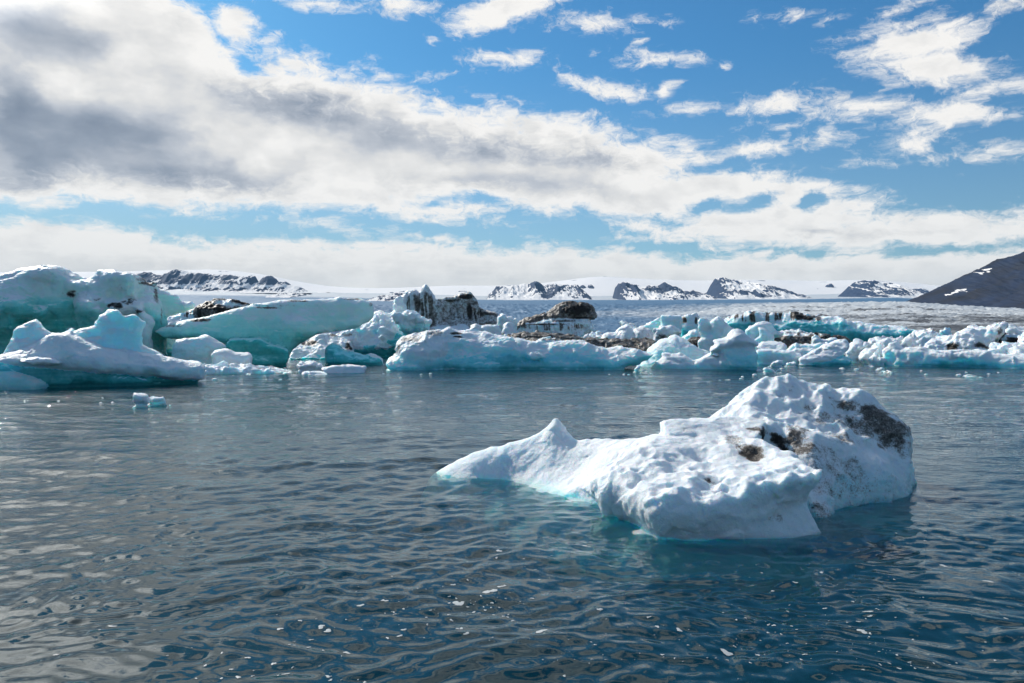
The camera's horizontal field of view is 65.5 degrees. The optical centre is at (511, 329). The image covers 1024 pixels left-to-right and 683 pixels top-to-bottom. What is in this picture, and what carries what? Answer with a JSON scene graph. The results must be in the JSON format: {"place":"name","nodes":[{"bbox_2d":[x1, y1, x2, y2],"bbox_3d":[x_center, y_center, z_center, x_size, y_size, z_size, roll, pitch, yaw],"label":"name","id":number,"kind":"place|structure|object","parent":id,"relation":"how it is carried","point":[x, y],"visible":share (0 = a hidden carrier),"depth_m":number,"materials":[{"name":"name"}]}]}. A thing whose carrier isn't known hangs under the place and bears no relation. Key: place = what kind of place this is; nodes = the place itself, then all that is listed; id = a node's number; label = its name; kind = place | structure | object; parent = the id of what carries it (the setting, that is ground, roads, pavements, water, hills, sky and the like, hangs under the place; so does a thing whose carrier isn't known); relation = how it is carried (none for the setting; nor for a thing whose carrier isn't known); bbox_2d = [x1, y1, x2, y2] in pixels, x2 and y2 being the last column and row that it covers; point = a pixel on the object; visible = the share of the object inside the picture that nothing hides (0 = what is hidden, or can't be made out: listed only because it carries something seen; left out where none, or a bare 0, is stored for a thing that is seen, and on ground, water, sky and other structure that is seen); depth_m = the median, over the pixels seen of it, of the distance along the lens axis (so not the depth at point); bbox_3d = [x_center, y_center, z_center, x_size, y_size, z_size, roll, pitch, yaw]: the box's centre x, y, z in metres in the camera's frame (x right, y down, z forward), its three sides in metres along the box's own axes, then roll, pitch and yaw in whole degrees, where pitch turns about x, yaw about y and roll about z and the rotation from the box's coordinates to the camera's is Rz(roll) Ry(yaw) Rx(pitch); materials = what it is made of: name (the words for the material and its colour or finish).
{"place":"outdoors","nodes":[
{"label":"outdoors","id":0,"kind":"place"},
{"bbox_2d":[135,269,328,293],"bbox_3d":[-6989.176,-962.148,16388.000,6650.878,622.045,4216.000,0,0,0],"label":"mountains","id":1,"kind":"structure","parent":0,"point":[187,281],"depth_m":16103.56,"materials":[{"name":"white snow"}]},
{"bbox_2d":[266,292,308,297],"bbox_3d":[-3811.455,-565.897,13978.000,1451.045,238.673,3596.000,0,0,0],"label":"mountains","id":2,"kind":"structure","parent":0,"point":[288,294],"depth_m":13202.31,"materials":[{"name":"white snow"}]},
{"bbox_2d":[366,292,404,300],"bbox_3d":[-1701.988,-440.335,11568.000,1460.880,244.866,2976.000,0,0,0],"label":"mountains","id":3,"kind":"structure","parent":0,"point":[390,297],"depth_m":10755.21,"materials":[{"name":"white snow"}]},
{"bbox_2d":[0,269,939,295],"bbox_3d":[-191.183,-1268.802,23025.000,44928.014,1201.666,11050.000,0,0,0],"label":"ice cap","id":4,"kind":"object","parent":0,"point":[604,286],"visible":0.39,"depth_m":20733.45,"materials":[{"name":"white snow"}]},
{"bbox_2d":[0,360,1023,682],"bbox_3d":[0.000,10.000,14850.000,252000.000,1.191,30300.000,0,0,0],"label":"lagoon bed","id":5,"kind":"object","parent":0,"point":[158,604],"depth_m":34.09,"materials":[{"name":"liquid"}]},
{"bbox_2d":[0,337,1023,667],"bbox_3d":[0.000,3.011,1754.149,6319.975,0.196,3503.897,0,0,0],"label":"water","id":6,"kind":"structure","parent":0,"point":[292,427],"depth_m":29.70,"materials":[{"name":"blue liquid"}]},
{"bbox_2d":[0,265,194,356],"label":"iceberg","id":7,"kind":"object","parent":6,"relation":"on","point":[55,299],"visible":0.63,"depth_m":62.07,"materials":[{"name":"ice"}]},
{"bbox_2d":[0,309,205,396],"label":"iceberg","id":8,"kind":"object","parent":6,"relation":"on","point":[109,349],"visible":0.83,"depth_m":41.76,"materials":[{"name":"white ice"}]},
{"bbox_2d":[131,393,149,412],"bbox_3d":[-14.381,2.848,30.862,0.675,0.783,0.828,0,0,-30],"label":"ice chunk","id":9,"kind":"object","parent":6,"relation":"on","point":[140,401],"visible":0.89,"depth_m":30.61,"materials":[{"name":"white ice"}]},
{"bbox_2d":[147,396,166,409],"bbox_3d":[-14.166,2.928,31.726,0.756,0.557,0.855,0,0,-32],"label":"ice chunk","id":10,"kind":"object","parent":6,"relation":"on","point":[154,401],"visible":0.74,"depth_m":31.52,"materials":[{"name":"white ice"}]},
{"bbox_2d":[166,338,176,356],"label":"ice floe","id":11,"kind":"object","parent":6,"relation":"on","point":[170,342],"visible":0.1,"depth_m":68.06,"materials":[{"name":"teal ice"}]},
{"bbox_2d":[172,334,225,378],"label":"iceberg","id":12,"kind":"object","parent":6,"relation":"on","point":[202,348],"visible":0.49,"depth_m":60.17,"materials":[{"name":"white ice"}]},
{"bbox_2d":[167,298,253,324],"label":"iceberg","id":13,"kind":"object","parent":6,"relation":"on","point":[212,307],"visible":0.18,"depth_m":99.93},
{"bbox_2d":[211,348,251,377],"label":"iceberg","id":14,"kind":"object","parent":6,"relation":"on","point":[229,356],"visible":0.51,"depth_m":56.85,"materials":[{"name":"white ice"}]},
{"bbox_2d":[203,361,293,379],"bbox_3d":[-18.342,2.831,54.864,6.377,1.344,3.261,0,0,-15],"label":"ice floe","id":15,"kind":"object","parent":6,"relation":"on","point":[222,367],"visible":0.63,"depth_m":54.10,"materials":[{"name":"white ice"}]},
{"bbox_2d":[155,297,373,368],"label":"iceberg","id":16,"kind":"object","parent":6,"relation":"on","point":[274,333],"visible":0.76,"depth_m":65.14,"materials":[{"name":"teal ice"}]},
{"bbox_2d":[297,360,322,376],"bbox_3d":[-14.268,2.741,56.329,1.877,1.128,1.643,0,0,-9],"label":"ice chunk","id":17,"kind":"object","parent":6,"relation":"on","point":[309,365],"visible":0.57,"depth_m":55.76,"materials":[{"name":"white ice"}]},
{"bbox_2d":[302,371,327,377],"bbox_3d":[-13.162,2.981,53.077,1.698,0.428,1.707,0,0,-13],"label":"ice floe","id":18,"kind":"object","parent":6,"relation":"on","point":[315,373],"visible":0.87,"depth_m":52.52,"materials":[{"name":"white ice"}]},
{"bbox_2d":[288,333,353,367],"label":"iceberg","id":19,"kind":"object","parent":6,"relation":"on","point":[314,347],"visible":0.48,"depth_m":80.45,"materials":[{"name":"white ice"}]},
{"bbox_2d":[321,364,366,375],"bbox_3d":[-11.735,2.853,55.615,3.078,0.804,2.029,0,0,-15],"label":"ice floe","id":20,"kind":"object","parent":6,"relation":"on","point":[349,368],"visible":0.79,"depth_m":54.96,"materials":[{"name":"white ice"}]},
{"bbox_2d":[325,343,383,371],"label":"iceberg","id":21,"kind":"object","parent":6,"relation":"on","point":[336,354],"visible":0.59,"depth_m":65.74,"materials":[{"name":"teal ice"}]},
{"bbox_2d":[336,296,431,364],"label":"iceberg","id":22,"kind":"object","parent":6,"relation":"on","point":[380,333],"visible":0.66,"depth_m":85.34,"materials":[{"name":"white ice"}]},
{"bbox_2d":[402,284,499,330],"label":"iceberg","id":23,"kind":"object","parent":6,"relation":"on","point":[462,311],"visible":0.48,"depth_m":113.36,"materials":[{"name":"grey ice"}]},
{"bbox_2d":[470,323,500,334],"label":"ice chunk","id":24,"kind":"object","parent":6,"relation":"on","point":[494,329],"visible":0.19,"depth_m":82.53,"materials":[{"name":"white ice"}]},
{"bbox_2d":[496,313,516,334],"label":"ice chunk","id":25,"kind":"object","parent":6,"relation":"on","point":[502,318],"visible":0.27,"depth_m":96.62,"materials":[{"name":"white ice"}]},
{"bbox_2d":[502,322,515,335],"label":"ice chunk","id":26,"kind":"object","parent":6,"relation":"on","point":[508,327],"visible":0.38,"depth_m":90.54,"materials":[{"name":"white ice"}]},
{"bbox_2d":[386,327,652,379],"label":"iceberg","id":27,"kind":"object","parent":6,"relation":"on","point":[453,349],"visible":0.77,"depth_m":58.87,"materials":[{"name":"white ice"}]},
{"bbox_2d":[54,505,1007,682],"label":"foam","id":28,"kind":"object","parent":6,"relation":"on","point":[725,652],"visible":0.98,"depth_m":7.97,"materials":[{"name":"grey"}]},
{"bbox_2d":[516,301,596,336],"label":"iceberg","id":29,"kind":"object","parent":6,"relation":"on","point":[571,317],"visible":0.46,"depth_m":106.15,"materials":[{"name":"white ice"}]},
{"bbox_2d":[507,330,655,351],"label":"ice floe","id":30,"kind":"object","parent":6,"relation":"on","point":[644,344],"visible":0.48,"depth_m":79.26,"materials":[{"name":"white ice"}]},
{"bbox_2d":[583,331,601,337],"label":"ice chunk","id":31,"kind":"object","parent":6,"relation":"on","point":[597,334],"visible":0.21,"depth_m":96.92,"materials":[{"name":"white ice"}]},
{"bbox_2d":[601,324,653,338],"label":"iceberg","id":32,"kind":"object","parent":6,"relation":"on","point":[627,331],"visible":0.33,"depth_m":91.34,"materials":[{"name":"white ice"}]},
{"bbox_2d":[620,320,635,327],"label":"ice chunk","id":33,"kind":"object","parent":6,"relation":"on","point":[622,323],"visible":0.17,"depth_m":104.82,"materials":[{"name":"white ice"}]},
{"bbox_2d":[632,366,639,375],"bbox_3d":[8.708,2.902,55.744,0.593,0.751,0.916,0,0,0],"label":"ice chunk","id":34,"kind":"object","parent":6,"relation":"on","point":[637,368],"visible":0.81,"depth_m":55.41,"materials":[{"name":"ice"}]},
{"bbox_2d":[639,317,660,331],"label":"iceberg","id":35,"kind":"object","parent":6,"relation":"on","point":[655,323],"visible":0.25,"depth_m":101.47,"materials":[{"name":"ice"}]},
{"bbox_2d":[653,325,681,341],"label":"ice chunk","id":36,"kind":"object","parent":6,"relation":"on","point":[662,332],"visible":0.5,"depth_m":87.29,"materials":[{"name":"white ice"}]},
{"bbox_2d":[660,315,682,336],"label":"iceberg","id":37,"kind":"object","parent":6,"relation":"on","point":[675,320],"visible":0.4,"depth_m":97.48,"materials":[{"name":"white ice"}]},
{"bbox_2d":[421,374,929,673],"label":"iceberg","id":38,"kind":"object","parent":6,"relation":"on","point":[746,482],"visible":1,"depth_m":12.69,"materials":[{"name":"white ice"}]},
{"bbox_2d":[636,334,715,375],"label":"iceberg","id":39,"kind":"object","parent":6,"relation":"on","point":[674,343],"visible":0.45,"depth_m":64.21,"materials":[{"name":"white ice"}]},
{"bbox_2d":[681,313,698,336],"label":"iceberg","id":40,"kind":"object","parent":6,"relation":"on","point":[689,322],"visible":0.41,"depth_m":102.05,"materials":[{"name":"white ice"}]},
{"bbox_2d":[682,329,700,339],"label":"ice chunk","id":41,"kind":"object","parent":6,"relation":"on","point":[692,333],"visible":0.23,"depth_m":82.50,"materials":[{"name":"white ice"}]},
{"bbox_2d":[687,337,700,346],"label":"ice floe","id":42,"kind":"object","parent":6,"relation":"on","point":[693,340],"visible":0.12,"depth_m":77.38,"materials":[{"name":"grey ice"}]},
{"bbox_2d":[651,329,757,376],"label":"iceberg","id":43,"kind":"object","parent":6,"relation":"on","point":[734,349],"visible":0.88,"depth_m":59.56,"materials":[{"name":"white ice"}]},
{"bbox_2d":[698,316,733,355],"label":"iceberg","id":44,"kind":"object","parent":6,"relation":"on","point":[717,327],"visible":0.5,"depth_m":73.67,"materials":[{"name":"white ice"}]},
{"bbox_2d":[745,321,783,349],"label":"iceberg","id":45,"kind":"object","parent":6,"relation":"on","point":[761,331],"visible":0.49,"depth_m":80.43,"materials":[{"name":"white ice"}]},
{"bbox_2d":[755,341,786,349],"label":"iceberg","id":46,"kind":"object","parent":6,"relation":"on","point":[773,345],"visible":0.33,"depth_m":71.11,"materials":[{"name":"white ice"}]},
{"bbox_2d":[762,368,781,375],"bbox_3d":[17.852,2.931,54.681,1.346,0.637,1.016,0,0,19],"label":"ice chunk","id":47,"kind":"object","parent":6,"relation":"on","point":[769,371],"visible":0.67,"depth_m":54.46,"materials":[{"name":"ice"}]},
{"bbox_2d":[767,360,782,370],"bbox_3d":[21.009,2.890,63.558,1.291,0.900,1.157,0,0,17],"label":"ice chunk","id":48,"kind":"object","parent":6,"relation":"on","point":[777,363],"visible":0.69,"depth_m":63.38,"materials":[{"name":"white ice"}]},
{"bbox_2d":[756,349,801,369],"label":"iceberg","id":49,"kind":"object","parent":6,"relation":"on","point":[767,357],"visible":0.6,"depth_m":67.60,"materials":[{"name":"white ice"}]},
{"bbox_2d":[784,361,796,368],"bbox_3d":[22.441,2.886,64.147,0.986,0.615,1.009,0,0,0],"label":"ice chunk","id":50,"kind":"object","parent":6,"relation":"on","point":[790,364],"visible":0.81,"depth_m":63.98,"materials":[{"name":"white ice"}]},
{"bbox_2d":[781,328,811,332],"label":"ice floe","id":51,"kind":"object","parent":6,"relation":"on","point":[794,331],"visible":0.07,"depth_m":94.71,"materials":[{"name":"white ice"}]},
{"bbox_2d":[786,342,827,355],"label":"iceberg","id":52,"kind":"object","parent":6,"relation":"on","point":[804,349],"visible":0.28,"depth_m":74.16,"materials":[{"name":"white ice"}]},
{"bbox_2d":[774,331,850,355],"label":"ice floe","id":53,"kind":"object","parent":6,"relation":"on","point":[788,339],"visible":0.27,"depth_m":87.82,"materials":[{"name":"grey ice"}]},
{"bbox_2d":[724,310,913,342],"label":"iceberg","id":54,"kind":"object","parent":6,"relation":"on","point":[830,325],"visible":0.4,"depth_m":113.80,"materials":[{"name":"white ice"}]},
{"bbox_2d":[811,335,837,343],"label":"ice chunk","id":55,"kind":"object","parent":6,"relation":"on","point":[815,339],"visible":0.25,"depth_m":81.51,"materials":[{"name":"white ice"}]},
{"bbox_2d":[798,339,853,369],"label":"iceberg","id":56,"kind":"object","parent":6,"relation":"on","point":[831,354],"visible":0.91,"depth_m":65.41,"materials":[{"name":"white ice"}]},
{"bbox_2d":[843,338,870,365],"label":"ice chunk","id":57,"kind":"object","parent":6,"relation":"on","point":[857,347],"visible":0.61,"depth_m":70.53,"materials":[{"name":"white ice"}]},
{"bbox_2d":[858,342,884,370],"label":"ice chunk","id":58,"kind":"object","parent":6,"relation":"on","point":[865,354],"visible":0.69,"depth_m":68.65,"materials":[{"name":"white ice"}]},
{"bbox_2d":[868,355,886,368],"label":"ice chunk","id":59,"kind":"object","parent":6,"relation":"on","point":[876,360],"visible":0.87,"depth_m":65.33,"materials":[{"name":"white ice"}]},
{"bbox_2d":[878,370,892,376],"bbox_3d":[25.706,3.040,54.797,0.852,0.452,1.423,0,0,28],"label":"ice floe","id":60,"kind":"object","parent":6,"relation":"on","point":[887,371],"visible":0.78,"depth_m":54.95,"materials":[{"name":"white ice"}]},
{"bbox_2d":[868,336,919,347],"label":"iceberg","id":61,"kind":"object","parent":6,"relation":"on","point":[906,342],"visible":0.36,"depth_m":86.59,"materials":[{"name":"white ice"}]},
{"bbox_2d":[905,327,941,346],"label":"iceberg","id":62,"kind":"object","parent":6,"relation":"on","point":[922,337],"visible":0.2,"depth_m":97.79,"materials":[{"name":"white ice"}]},
{"bbox_2d":[940,327,952,334],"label":"iceberg","id":63,"kind":"object","parent":6,"relation":"on","point":[946,331],"visible":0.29,"depth_m":130.82,"materials":[{"name":"white ice"}]},
{"bbox_2d":[882,341,1023,375],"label":"iceberg","id":64,"kind":"object","parent":6,"relation":"on","point":[895,353],"visible":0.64,"depth_m":63.18,"materials":[{"name":"white ice"}]},
{"bbox_2d":[924,321,1008,349],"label":"iceberg","id":65,"kind":"object","parent":6,"relation":"on","point":[972,337],"visible":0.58,"depth_m":78.05,"materials":[{"name":"white ice"}]},
{"bbox_2d":[961,374,983,381],"bbox_3d":[28.830,3.062,49.863,1.254,0.434,1.417,0,0,29],"label":"ice floe","id":66,"kind":"object","parent":6,"relation":"on","point":[969,375],"visible":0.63,"depth_m":49.45,"materials":[{"name":"white ice"}]},
{"bbox_2d":[988,341,1013,353],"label":"iceberg","id":67,"kind":"object","parent":6,"relation":"on","point":[1003,347],"visible":0.27,"depth_m":68.89,"materials":[{"name":"white ice"}]},
{"bbox_2d":[997,333,1020,342],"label":"iceberg","id":68,"kind":"object","parent":6,"relation":"on","point":[1010,338],"visible":0.17,"depth_m":80.80,"materials":[{"name":"white ice"}]},
{"bbox_2d":[1005,324,1023,333],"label":"iceberg","id":69,"kind":"object","parent":6,"relation":"on","point":[1012,329],"visible":0.18,"depth_m":85.18,"materials":[{"name":"white ice"}]},
{"bbox_2d":[1008,342,1023,354],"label":"iceberg","id":70,"kind":"object","parent":6,"relation":"on","point":[1017,348],"visible":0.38,"depth_m":66.91,"materials":[{"name":"white ice"}]},
{"bbox_2d":[1017,333,1023,342],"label":"iceberg","id":71,"kind":"object","parent":6,"relation":"on","point":[1020,338],"visible":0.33,"depth_m":75.32,"materials":[{"name":"white ice"}]},
{"bbox_2d":[0,0,1023,287],"label":"sky","id":72,"kind":"structure","parent":0,"point":[337,143],"materials":[{"name":"blue"}]},
{"bbox_2d":[487,281,592,299],"bbox_3d":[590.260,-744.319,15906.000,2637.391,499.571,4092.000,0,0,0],"label":"mountains","id":73,"kind":"structure","parent":0,"point":[535,290],"depth_m":14771.18,"materials":[{"name":"white snow"}]},
{"bbox_2d":[580,285,593,288],"bbox_3d":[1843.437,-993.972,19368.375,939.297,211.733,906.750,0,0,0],"label":"mountains","id":74,"kind":"structure","parent":0,"point":[589,286],"depth_m":19284.39,"materials":[{"name":"grey stone"}]},
{"bbox_2d":[167,289,1023,339],"bbox_3d":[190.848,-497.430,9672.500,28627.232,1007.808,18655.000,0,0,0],"label":"glacier","id":75,"kind":"object","parent":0,"point":[611,312],"visible":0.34,"depth_m":1935.60,"materials":[{"name":"white ice"}]},
{"bbox_2d":[612,282,716,299],"bbox_3d":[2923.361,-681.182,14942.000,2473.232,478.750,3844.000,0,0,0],"label":"mountains","id":76,"kind":"structure","parent":0,"point":[629,291],"depth_m":14275.64,"materials":[{"name":"white snow"}]},
{"bbox_2d":[706,277,810,298],"bbox_3d":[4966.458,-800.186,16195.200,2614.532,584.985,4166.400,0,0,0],"label":"mountains","id":77,"kind":"structure","parent":0,"point":[723,288],"depth_m":15163.61,"materials":[{"name":"white snow"}]},
{"bbox_2d":[838,280,928,297],"bbox_3d":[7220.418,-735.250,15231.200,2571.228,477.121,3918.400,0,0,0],"label":"mountains","id":78,"kind":"structure","parent":0,"point":[865,288],"depth_m":14544.35,"materials":[{"name":"white snow"}]},
{"bbox_2d":[906,252,1023,306],"bbox_3d":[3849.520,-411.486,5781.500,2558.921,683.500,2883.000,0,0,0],"label":"dark mountain","id":79,"kind":"structure","parent":0,"point":[993,282],"depth_m":5686.48,"materials":[{"name":"grey stone"}]},
{"bbox_2d":[990,289,1023,308],"bbox_3d":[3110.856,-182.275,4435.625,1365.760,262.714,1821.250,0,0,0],"label":"dark mountain","id":80,"kind":"structure","parent":0,"point":[1016,300],"depth_m":4572.37,"materials":[{"name":"grey stone"}]}
]}

